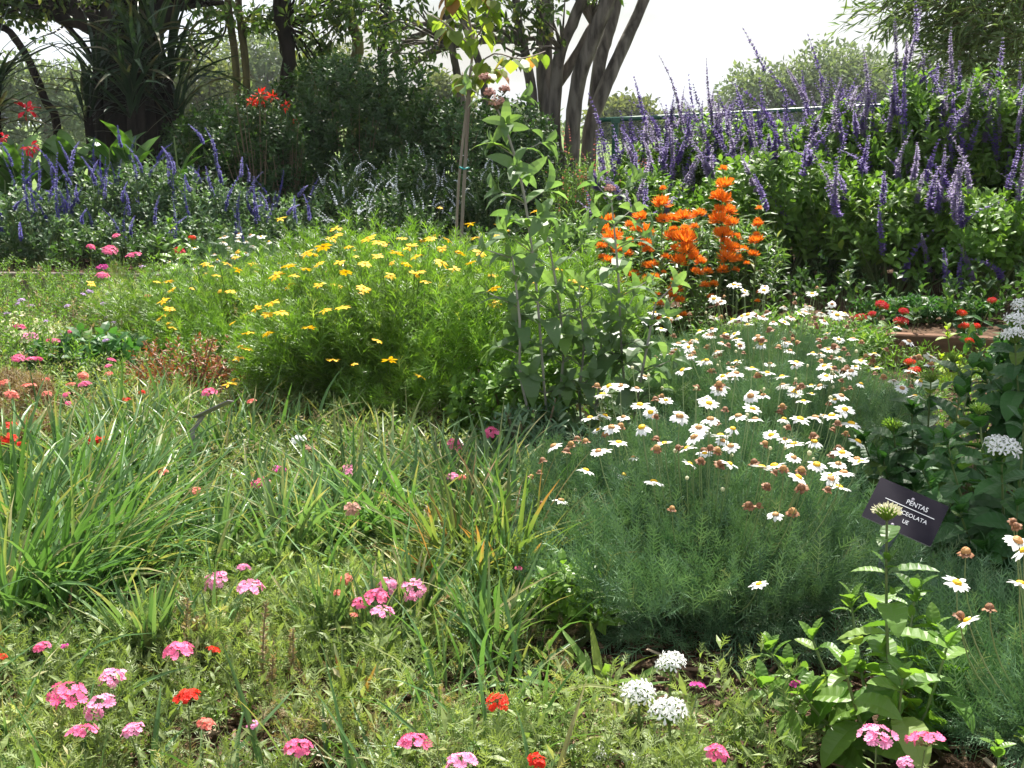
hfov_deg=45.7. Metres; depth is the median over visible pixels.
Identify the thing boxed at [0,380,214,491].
strappy clump
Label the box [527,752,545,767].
verbena plant
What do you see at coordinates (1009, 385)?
pentas plant
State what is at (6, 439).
verbena plant
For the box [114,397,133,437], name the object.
verbena plant
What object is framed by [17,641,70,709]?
verbena plant
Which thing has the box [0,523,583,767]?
dry ground cover
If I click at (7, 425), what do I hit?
verbena plant
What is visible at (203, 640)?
seed stalk
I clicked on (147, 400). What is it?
strappy clump
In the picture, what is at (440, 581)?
thin grass
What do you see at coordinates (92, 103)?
dracaena plant
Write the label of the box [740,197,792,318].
orange lion ear
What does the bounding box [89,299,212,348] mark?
shrub
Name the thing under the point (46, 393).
verbena plant
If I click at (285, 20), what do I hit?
dark trunk tree
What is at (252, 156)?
scarlet bush
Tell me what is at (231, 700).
verbena plant
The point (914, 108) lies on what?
salvia plant
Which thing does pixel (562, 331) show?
drooping leaf bush
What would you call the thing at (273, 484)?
strappy clump
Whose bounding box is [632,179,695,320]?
orange lion ear
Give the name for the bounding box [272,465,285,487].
verbena plant
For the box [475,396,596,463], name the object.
shrub
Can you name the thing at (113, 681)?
verbena plant
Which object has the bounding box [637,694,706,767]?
pentas plant
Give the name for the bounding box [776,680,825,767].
verbena plant
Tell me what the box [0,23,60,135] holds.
leaning tree
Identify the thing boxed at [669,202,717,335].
orange lion ear
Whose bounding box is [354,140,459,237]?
salvia plant
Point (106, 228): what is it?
salvia plant
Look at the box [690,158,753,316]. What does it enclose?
orange lion ear
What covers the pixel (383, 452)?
strappy clump
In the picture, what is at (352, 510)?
verbena plant
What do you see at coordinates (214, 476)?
strappy clump
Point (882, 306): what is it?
pentas plant
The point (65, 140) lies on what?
canna plant
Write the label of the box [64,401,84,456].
verbena plant
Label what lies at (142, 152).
canna plant
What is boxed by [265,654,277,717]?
seed stalk
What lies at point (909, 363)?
pentas plant
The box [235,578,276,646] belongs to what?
verbena plant
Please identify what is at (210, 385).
strappy clump
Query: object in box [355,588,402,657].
verbena plant
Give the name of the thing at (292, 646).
seed stalk
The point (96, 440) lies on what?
verbena plant
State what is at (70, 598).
seed stalk
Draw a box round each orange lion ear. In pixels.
[587,210,638,340]
[616,249,649,328]
[622,210,677,334]
[626,241,687,347]
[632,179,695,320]
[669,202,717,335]
[673,251,718,338]
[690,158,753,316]
[708,214,752,311]
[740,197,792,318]
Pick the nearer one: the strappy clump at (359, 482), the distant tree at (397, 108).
the strappy clump at (359, 482)
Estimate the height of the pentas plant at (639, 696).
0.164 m
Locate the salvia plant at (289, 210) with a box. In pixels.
[227,172,329,256]
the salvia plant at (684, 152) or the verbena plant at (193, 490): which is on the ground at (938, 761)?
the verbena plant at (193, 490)
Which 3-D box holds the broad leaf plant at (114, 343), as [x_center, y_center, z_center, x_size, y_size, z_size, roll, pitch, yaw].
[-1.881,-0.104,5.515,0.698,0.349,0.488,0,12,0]
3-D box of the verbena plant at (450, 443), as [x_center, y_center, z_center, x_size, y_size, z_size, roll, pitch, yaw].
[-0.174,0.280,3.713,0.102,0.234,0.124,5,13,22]
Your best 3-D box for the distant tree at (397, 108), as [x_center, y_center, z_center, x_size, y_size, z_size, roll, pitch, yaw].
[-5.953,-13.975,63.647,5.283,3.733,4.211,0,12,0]
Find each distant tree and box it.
[0,42,86,146]
[0,55,37,143]
[41,63,92,145]
[163,31,257,143]
[198,15,321,134]
[269,32,403,143]
[361,83,416,147]
[407,65,479,147]
[475,100,565,145]
[580,86,665,143]
[649,103,708,141]
[703,56,828,131]
[763,33,898,130]
[845,53,958,118]
[945,53,1020,96]
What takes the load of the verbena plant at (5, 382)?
on the ground at (938, 761)
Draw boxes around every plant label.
[190,400,233,481]
[862,478,948,615]
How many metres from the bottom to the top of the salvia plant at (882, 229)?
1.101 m
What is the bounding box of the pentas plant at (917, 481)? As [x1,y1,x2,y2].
[865,470,967,581]
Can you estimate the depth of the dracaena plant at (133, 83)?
11.20 m
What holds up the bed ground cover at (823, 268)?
on the garden bed soil
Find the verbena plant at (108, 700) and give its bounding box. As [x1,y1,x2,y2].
[76,693,132,767]
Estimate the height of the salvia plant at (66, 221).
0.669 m
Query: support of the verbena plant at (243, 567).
on the ground at (938, 761)
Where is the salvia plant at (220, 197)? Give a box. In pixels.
[163,124,268,253]
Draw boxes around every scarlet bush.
[218,84,297,214]
[250,98,318,229]
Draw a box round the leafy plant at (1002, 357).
[984,312,1023,376]
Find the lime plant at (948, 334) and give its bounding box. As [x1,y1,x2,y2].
[934,322,979,383]
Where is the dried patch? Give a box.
[0,365,62,453]
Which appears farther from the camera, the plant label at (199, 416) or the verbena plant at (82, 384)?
the verbena plant at (82, 384)
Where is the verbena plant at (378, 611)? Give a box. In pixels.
[354,605,407,675]
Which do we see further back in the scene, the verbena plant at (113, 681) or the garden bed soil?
the garden bed soil
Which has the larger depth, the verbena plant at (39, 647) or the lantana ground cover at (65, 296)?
the lantana ground cover at (65, 296)
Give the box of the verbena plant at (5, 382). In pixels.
[0,379,7,398]
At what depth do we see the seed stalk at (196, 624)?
2.56 m
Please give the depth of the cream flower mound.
6.03 m
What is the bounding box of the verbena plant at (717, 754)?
[704,743,729,767]
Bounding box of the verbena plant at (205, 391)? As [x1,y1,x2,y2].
[201,387,218,427]
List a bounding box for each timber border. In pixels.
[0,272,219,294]
[802,328,993,368]
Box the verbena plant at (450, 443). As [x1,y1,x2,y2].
[447,438,462,463]
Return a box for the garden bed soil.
[0,222,1023,368]
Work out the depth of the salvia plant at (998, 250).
6.77 m
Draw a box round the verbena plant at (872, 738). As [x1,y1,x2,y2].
[856,723,898,767]
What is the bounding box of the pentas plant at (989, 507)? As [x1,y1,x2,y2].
[907,402,1023,595]
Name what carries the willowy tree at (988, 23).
on the ground at (938, 761)
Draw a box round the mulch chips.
[0,557,1021,767]
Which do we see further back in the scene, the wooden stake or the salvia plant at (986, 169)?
the salvia plant at (986, 169)
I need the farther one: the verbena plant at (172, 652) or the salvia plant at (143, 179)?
the salvia plant at (143, 179)
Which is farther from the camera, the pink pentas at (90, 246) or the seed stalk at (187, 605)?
the pink pentas at (90, 246)
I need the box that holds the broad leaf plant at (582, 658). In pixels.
[489,623,678,702]
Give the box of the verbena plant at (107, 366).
[96,364,111,402]
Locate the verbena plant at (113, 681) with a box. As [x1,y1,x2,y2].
[92,668,148,752]
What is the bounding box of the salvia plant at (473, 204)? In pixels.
[433,155,531,249]
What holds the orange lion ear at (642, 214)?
on the garden bed soil
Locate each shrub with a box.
[76,279,161,329]
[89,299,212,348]
[123,331,251,402]
[150,101,238,215]
[158,87,339,217]
[265,47,452,221]
[360,94,512,234]
[442,353,575,447]
[456,90,573,236]
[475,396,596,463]
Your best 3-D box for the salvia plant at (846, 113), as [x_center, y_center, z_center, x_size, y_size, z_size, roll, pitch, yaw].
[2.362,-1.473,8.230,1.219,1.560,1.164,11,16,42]
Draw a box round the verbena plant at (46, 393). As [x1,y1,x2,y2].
[41,391,54,416]
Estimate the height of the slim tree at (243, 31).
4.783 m
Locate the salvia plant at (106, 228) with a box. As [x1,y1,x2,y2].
[61,188,186,266]
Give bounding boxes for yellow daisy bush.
[85,240,352,372]
[177,241,434,335]
[221,206,615,444]
[402,210,662,367]
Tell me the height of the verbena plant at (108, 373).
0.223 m
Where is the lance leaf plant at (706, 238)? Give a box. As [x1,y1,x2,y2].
[655,217,737,309]
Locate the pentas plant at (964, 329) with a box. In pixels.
[953,297,996,353]
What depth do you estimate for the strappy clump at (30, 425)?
3.74 m
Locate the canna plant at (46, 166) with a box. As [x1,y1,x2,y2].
[0,101,86,220]
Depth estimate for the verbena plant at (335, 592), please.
2.64 m
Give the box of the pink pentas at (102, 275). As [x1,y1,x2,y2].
[95,272,109,317]
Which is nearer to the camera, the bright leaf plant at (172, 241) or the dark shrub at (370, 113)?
the bright leaf plant at (172, 241)
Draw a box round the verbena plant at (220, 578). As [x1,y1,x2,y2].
[204,571,241,625]
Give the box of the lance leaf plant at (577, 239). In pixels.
[535,206,614,305]
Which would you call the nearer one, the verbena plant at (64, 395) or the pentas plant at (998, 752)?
the pentas plant at (998, 752)
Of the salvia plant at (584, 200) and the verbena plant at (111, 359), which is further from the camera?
the salvia plant at (584, 200)
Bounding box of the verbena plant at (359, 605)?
[351,597,370,658]
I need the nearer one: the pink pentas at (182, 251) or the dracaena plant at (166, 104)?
the pink pentas at (182, 251)
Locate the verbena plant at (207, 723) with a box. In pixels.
[193,717,239,767]
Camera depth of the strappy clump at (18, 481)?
3.25 m
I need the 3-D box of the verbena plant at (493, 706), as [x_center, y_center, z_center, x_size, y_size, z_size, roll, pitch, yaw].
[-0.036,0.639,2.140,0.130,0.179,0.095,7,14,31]
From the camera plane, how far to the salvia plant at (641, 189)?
7.80 m
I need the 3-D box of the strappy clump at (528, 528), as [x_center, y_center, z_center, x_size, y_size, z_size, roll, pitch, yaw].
[-0.011,0.344,3.006,0.652,0.366,0.780,0,12,0]
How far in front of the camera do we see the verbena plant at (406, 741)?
1.99 m
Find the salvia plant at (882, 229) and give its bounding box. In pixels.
[753,130,971,299]
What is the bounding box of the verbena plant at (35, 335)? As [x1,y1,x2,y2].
[20,332,38,365]
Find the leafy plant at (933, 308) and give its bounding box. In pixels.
[847,292,1005,323]
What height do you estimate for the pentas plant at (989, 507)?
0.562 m
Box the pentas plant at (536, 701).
[515,689,547,750]
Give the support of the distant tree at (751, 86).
on the ground at (938, 761)
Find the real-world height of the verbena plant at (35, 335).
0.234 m
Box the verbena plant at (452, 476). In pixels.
[446,472,458,492]
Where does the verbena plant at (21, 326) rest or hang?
on the ground at (938, 761)
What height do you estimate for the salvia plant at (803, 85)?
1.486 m
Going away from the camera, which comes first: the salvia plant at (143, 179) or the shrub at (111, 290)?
the shrub at (111, 290)
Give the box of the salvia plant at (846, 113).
[782,45,918,276]
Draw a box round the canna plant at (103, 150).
[70,130,146,214]
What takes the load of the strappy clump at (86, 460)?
on the ground at (938, 761)
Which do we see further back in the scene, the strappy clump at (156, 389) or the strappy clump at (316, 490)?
the strappy clump at (156, 389)
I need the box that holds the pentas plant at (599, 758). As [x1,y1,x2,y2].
[584,742,638,767]
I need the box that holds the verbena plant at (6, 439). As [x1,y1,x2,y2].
[0,433,16,448]
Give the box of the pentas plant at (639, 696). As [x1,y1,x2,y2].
[611,678,656,763]
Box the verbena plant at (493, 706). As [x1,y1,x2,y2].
[465,693,524,767]
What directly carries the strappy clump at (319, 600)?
on the ground at (938, 761)
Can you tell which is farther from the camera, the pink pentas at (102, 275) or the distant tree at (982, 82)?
the distant tree at (982, 82)
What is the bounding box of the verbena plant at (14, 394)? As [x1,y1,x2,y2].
[0,390,19,431]
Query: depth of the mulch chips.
2.52 m
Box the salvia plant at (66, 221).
[0,180,93,266]
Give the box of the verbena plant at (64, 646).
[48,644,94,721]
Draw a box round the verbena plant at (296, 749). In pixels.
[284,738,312,767]
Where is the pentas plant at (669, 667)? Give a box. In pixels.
[654,650,686,730]
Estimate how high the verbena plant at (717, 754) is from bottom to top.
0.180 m
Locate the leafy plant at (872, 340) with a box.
[689,302,897,366]
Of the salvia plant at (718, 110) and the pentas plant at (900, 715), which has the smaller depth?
the pentas plant at (900, 715)
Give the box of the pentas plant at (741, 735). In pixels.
[715,701,780,753]
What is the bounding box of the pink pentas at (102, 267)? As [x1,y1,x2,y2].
[96,264,107,301]
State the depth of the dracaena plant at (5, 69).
11.43 m
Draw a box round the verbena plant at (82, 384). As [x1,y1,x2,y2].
[73,381,95,425]
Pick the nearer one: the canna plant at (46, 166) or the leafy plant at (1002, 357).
the leafy plant at (1002, 357)
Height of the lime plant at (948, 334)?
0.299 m
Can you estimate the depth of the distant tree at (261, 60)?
71.63 m
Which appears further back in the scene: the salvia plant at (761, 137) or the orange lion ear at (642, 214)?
the salvia plant at (761, 137)
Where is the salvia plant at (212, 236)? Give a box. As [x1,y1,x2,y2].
[169,191,275,265]
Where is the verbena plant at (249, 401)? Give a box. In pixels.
[238,399,267,451]
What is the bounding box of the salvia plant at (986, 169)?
[879,27,1023,274]
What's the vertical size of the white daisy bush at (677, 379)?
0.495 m
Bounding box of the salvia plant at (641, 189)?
[577,125,706,245]
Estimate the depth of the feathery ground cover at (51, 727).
2.31 m
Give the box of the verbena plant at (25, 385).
[22,383,36,412]
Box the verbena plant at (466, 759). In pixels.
[445,752,477,767]
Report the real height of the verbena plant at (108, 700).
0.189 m
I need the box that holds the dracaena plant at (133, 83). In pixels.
[39,0,220,206]
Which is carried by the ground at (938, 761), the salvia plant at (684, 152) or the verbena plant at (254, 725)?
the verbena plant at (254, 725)
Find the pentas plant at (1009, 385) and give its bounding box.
[937,298,1023,489]
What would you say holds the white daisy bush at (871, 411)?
on the ground at (938, 761)
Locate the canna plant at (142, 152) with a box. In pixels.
[100,120,213,215]
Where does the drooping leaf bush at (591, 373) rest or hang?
on the ground at (938, 761)
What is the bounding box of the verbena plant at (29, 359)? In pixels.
[25,357,42,374]
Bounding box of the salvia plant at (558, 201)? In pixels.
[535,122,600,240]
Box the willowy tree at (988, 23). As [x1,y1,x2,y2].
[824,0,1023,107]
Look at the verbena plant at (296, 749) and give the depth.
1.97 m
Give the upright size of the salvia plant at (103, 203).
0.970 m
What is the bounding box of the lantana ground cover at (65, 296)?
[0,251,273,403]
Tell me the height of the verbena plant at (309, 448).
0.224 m
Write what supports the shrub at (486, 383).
on the ground at (938, 761)
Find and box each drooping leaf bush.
[449,63,602,448]
[538,269,634,449]
[575,161,691,440]
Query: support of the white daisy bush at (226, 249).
on the ground at (938, 761)
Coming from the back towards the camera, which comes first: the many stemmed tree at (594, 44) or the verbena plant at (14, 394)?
the many stemmed tree at (594, 44)
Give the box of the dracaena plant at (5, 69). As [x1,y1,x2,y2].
[0,1,65,167]
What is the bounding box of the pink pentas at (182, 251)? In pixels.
[174,247,185,261]
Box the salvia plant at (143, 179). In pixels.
[104,125,201,257]
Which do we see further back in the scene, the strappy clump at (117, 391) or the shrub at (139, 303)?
the shrub at (139, 303)
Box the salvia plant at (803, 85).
[767,67,884,259]
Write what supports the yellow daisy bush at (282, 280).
on the ground at (938, 761)
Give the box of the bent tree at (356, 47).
[299,0,372,157]
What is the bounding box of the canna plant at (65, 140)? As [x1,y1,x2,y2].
[36,129,96,208]
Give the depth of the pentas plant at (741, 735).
2.26 m
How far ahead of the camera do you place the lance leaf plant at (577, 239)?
6.76 m
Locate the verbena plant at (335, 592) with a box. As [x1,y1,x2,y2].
[317,589,358,659]
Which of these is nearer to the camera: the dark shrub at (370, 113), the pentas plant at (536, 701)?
the pentas plant at (536, 701)
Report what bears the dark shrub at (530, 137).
on the garden bed soil
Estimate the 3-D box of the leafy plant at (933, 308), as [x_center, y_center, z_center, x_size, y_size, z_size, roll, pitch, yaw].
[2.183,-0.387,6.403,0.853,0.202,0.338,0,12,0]
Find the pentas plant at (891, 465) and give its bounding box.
[841,351,994,510]
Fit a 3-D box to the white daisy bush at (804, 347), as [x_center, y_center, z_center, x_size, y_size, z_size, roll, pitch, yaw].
[0.901,-0.116,5.067,1.299,0.598,1.423,-6,14,-28]
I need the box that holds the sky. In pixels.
[0,0,1022,126]
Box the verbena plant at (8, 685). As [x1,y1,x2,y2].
[0,653,35,730]
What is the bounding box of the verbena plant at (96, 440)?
[88,435,98,457]
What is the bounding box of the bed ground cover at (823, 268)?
[0,195,1023,333]
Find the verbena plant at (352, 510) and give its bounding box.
[331,502,369,566]
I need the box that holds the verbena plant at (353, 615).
[325,613,371,675]
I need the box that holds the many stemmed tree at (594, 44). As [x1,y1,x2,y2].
[341,0,649,207]
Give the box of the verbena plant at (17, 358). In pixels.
[10,354,25,373]
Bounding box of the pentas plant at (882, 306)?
[854,300,888,328]
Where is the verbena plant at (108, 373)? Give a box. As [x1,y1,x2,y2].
[99,372,125,416]
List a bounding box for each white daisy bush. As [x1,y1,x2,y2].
[136,225,301,322]
[482,366,1006,681]
[501,392,682,577]
[561,282,935,414]
[581,330,776,442]
[648,312,979,506]
[853,518,1023,767]
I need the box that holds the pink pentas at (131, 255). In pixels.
[126,252,141,291]
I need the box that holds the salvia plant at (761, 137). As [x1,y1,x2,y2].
[656,27,858,261]
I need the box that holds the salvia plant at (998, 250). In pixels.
[919,134,1023,308]
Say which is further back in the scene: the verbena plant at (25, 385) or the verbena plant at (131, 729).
the verbena plant at (25, 385)
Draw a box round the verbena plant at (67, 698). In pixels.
[42,681,99,766]
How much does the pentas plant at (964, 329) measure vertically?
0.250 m
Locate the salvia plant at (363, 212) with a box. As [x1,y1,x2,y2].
[316,175,455,256]
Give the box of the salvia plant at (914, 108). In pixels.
[847,1,990,277]
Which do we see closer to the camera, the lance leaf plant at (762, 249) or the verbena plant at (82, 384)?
the verbena plant at (82, 384)
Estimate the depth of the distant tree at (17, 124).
58.03 m
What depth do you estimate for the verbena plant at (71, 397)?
4.55 m
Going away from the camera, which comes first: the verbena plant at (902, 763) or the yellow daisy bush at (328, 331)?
the verbena plant at (902, 763)
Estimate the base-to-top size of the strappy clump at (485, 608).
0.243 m
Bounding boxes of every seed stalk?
[67,587,72,628]
[181,596,192,682]
[188,615,198,667]
[200,614,208,681]
[257,600,270,705]
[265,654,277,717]
[286,627,297,706]
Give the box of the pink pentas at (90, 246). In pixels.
[86,244,101,294]
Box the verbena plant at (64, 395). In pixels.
[61,392,81,440]
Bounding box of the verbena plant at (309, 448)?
[297,445,314,487]
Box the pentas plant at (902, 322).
[892,307,912,331]
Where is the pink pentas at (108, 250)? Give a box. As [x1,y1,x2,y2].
[102,245,118,289]
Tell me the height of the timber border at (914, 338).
0.152 m
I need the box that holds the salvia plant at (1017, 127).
[956,61,1023,282]
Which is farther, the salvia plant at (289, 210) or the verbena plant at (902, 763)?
the salvia plant at (289, 210)
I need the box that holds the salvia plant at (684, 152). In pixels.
[588,55,748,230]
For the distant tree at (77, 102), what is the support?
on the ground at (938, 761)
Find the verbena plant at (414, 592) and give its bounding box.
[398,578,435,653]
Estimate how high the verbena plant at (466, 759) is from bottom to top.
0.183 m
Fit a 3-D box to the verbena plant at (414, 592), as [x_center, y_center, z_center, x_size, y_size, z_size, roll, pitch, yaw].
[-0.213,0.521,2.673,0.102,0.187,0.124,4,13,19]
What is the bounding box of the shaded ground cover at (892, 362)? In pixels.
[494,318,1018,549]
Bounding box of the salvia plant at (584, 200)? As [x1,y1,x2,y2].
[561,144,614,244]
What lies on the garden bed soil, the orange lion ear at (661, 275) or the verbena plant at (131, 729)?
the orange lion ear at (661, 275)
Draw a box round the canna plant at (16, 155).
[0,132,58,222]
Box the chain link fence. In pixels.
[599,104,884,186]
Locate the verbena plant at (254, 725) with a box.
[240,720,285,767]
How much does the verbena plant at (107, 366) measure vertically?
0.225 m
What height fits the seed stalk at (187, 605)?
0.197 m
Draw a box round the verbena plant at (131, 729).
[120,722,148,767]
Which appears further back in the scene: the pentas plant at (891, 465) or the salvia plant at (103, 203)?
the salvia plant at (103, 203)
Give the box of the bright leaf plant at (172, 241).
[146,216,198,279]
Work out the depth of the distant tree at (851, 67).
71.35 m
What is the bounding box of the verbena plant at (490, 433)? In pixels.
[485,426,498,455]
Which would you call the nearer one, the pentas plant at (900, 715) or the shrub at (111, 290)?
the pentas plant at (900, 715)
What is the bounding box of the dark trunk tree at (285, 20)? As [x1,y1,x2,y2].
[245,0,392,150]
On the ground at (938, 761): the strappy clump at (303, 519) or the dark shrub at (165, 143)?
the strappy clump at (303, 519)
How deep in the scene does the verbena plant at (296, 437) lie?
3.74 m
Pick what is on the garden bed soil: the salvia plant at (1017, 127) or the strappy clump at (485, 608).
the salvia plant at (1017, 127)
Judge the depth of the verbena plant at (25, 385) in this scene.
4.52 m
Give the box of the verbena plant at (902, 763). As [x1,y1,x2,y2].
[897,756,913,767]
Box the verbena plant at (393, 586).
[377,577,412,644]
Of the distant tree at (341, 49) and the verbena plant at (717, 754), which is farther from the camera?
the distant tree at (341, 49)
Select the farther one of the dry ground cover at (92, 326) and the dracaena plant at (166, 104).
the dracaena plant at (166, 104)
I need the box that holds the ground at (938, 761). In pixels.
[0,127,1023,767]
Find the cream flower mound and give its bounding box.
[0,311,70,363]
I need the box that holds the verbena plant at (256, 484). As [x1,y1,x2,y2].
[251,476,269,523]
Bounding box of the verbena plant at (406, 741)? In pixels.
[397,732,432,767]
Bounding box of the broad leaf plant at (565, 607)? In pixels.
[517,548,626,647]
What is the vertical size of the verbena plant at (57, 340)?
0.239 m
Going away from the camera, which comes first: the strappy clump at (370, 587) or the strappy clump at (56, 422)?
the strappy clump at (370, 587)
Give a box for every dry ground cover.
[0,258,254,399]
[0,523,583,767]
[1,356,519,554]
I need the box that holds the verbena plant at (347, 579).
[339,573,357,633]
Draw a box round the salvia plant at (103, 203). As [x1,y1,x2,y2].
[33,137,147,261]
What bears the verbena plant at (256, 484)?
on the ground at (938, 761)
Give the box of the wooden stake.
[459,90,470,243]
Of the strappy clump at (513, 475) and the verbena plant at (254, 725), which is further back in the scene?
the strappy clump at (513, 475)
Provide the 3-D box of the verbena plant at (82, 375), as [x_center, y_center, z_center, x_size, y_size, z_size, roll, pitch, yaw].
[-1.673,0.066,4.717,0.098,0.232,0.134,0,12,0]
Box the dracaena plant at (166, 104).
[69,0,258,192]
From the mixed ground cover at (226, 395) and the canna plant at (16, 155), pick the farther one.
the canna plant at (16, 155)
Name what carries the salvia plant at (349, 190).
on the garden bed soil
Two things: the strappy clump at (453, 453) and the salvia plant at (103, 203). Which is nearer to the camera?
the strappy clump at (453, 453)
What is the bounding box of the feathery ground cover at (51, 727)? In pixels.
[0,482,818,767]
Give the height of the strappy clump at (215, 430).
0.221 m
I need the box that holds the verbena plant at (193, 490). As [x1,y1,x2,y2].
[189,487,200,535]
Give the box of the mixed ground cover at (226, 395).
[0,343,539,536]
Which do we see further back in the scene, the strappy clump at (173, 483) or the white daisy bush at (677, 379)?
the white daisy bush at (677, 379)
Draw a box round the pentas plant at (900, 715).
[739,501,981,767]
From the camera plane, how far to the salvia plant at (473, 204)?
9.88 m
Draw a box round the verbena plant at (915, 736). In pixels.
[904,730,945,767]
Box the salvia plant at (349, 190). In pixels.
[302,152,389,247]
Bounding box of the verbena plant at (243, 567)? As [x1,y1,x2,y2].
[227,564,259,626]
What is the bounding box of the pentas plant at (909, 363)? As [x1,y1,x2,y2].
[898,358,924,396]
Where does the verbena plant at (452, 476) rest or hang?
on the ground at (938, 761)
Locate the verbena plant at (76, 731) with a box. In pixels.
[65,723,113,767]
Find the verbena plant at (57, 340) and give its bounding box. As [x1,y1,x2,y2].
[46,338,59,380]
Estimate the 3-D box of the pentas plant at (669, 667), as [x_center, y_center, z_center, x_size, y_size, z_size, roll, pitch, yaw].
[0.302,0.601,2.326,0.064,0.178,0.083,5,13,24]
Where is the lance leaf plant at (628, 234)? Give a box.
[601,218,685,300]
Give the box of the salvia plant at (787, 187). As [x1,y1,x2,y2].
[686,115,883,291]
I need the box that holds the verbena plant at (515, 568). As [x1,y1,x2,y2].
[511,566,531,619]
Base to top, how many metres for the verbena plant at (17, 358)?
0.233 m
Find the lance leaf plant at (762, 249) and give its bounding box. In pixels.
[708,217,791,308]
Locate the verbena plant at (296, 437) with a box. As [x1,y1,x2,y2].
[291,434,310,485]
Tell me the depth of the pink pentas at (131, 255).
7.72 m
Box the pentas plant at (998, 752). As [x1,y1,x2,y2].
[979,726,1023,767]
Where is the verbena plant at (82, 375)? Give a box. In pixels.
[67,372,87,416]
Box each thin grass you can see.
[0,355,628,767]
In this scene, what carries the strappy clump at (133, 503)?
on the ground at (938, 761)
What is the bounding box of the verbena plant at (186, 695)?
[157,688,215,767]
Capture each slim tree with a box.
[175,0,250,145]
[233,0,281,102]
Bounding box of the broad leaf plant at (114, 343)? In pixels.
[18,321,163,389]
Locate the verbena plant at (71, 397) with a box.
[62,382,78,424]
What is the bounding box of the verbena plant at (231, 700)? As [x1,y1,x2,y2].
[190,646,241,725]
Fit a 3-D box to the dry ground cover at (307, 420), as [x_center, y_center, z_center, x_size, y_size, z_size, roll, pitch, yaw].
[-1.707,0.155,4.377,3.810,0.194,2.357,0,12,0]
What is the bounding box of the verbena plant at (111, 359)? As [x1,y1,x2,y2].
[100,358,118,395]
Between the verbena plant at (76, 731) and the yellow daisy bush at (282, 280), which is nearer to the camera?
the verbena plant at (76, 731)
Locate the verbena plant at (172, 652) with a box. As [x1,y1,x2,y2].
[147,641,211,730]
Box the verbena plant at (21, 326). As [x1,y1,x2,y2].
[12,324,27,366]
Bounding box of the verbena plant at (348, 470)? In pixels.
[343,464,352,495]
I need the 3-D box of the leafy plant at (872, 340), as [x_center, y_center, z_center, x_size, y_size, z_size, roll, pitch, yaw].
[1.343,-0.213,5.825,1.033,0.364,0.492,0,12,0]
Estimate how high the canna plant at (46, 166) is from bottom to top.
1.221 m
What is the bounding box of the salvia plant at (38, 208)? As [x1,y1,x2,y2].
[0,141,85,261]
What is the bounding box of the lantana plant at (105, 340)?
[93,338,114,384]
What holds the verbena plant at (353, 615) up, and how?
on the ground at (938, 761)
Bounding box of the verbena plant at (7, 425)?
[6,422,17,428]
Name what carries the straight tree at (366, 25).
on the garden bed soil
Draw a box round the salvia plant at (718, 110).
[649,84,755,234]
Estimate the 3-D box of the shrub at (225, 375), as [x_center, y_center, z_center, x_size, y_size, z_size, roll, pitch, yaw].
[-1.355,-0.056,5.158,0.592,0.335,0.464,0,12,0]
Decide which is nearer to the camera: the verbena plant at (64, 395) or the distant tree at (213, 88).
the verbena plant at (64, 395)
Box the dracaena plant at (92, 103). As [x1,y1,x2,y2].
[4,0,160,207]
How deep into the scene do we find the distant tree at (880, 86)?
69.44 m
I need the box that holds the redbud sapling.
[426,0,549,260]
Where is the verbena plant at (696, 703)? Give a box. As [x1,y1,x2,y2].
[671,681,727,761]
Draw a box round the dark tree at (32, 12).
[0,0,235,207]
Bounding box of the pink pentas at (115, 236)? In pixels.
[107,234,127,286]
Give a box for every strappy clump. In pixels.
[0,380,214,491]
[0,381,135,495]
[0,398,215,562]
[0,407,189,555]
[0,417,241,660]
[0,432,204,660]
[1,377,234,490]
[9,425,292,652]
[29,356,193,444]
[53,536,225,674]
[58,365,211,445]
[69,420,253,516]
[70,399,254,489]
[74,392,264,535]
[103,467,310,600]
[123,358,210,419]
[138,434,333,570]
[141,447,383,580]
[147,563,268,670]
[165,368,222,422]
[171,438,318,528]
[186,404,246,467]
[204,435,375,541]
[212,423,448,573]
[241,421,502,562]
[252,399,428,516]
[269,551,395,655]
[275,419,513,556]
[285,393,501,504]
[297,640,399,725]
[307,555,424,658]
[319,441,580,607]
[343,412,527,502]
[359,528,465,639]
[374,396,560,495]
[375,422,563,548]
[380,440,629,643]
[390,421,663,545]
[424,543,567,668]
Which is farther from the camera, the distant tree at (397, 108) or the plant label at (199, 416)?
the distant tree at (397, 108)
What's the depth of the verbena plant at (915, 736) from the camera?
2.01 m
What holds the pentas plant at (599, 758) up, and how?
on the ground at (938, 761)
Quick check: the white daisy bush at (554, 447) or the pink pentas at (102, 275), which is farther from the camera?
the pink pentas at (102, 275)
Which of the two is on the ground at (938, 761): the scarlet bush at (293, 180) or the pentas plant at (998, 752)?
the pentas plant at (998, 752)
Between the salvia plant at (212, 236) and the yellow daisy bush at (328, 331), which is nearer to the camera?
the yellow daisy bush at (328, 331)
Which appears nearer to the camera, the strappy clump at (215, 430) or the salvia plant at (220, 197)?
the strappy clump at (215, 430)
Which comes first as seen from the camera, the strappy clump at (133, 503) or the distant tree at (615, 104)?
the strappy clump at (133, 503)
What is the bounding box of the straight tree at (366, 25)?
[338,0,417,155]
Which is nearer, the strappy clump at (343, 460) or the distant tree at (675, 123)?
the strappy clump at (343, 460)

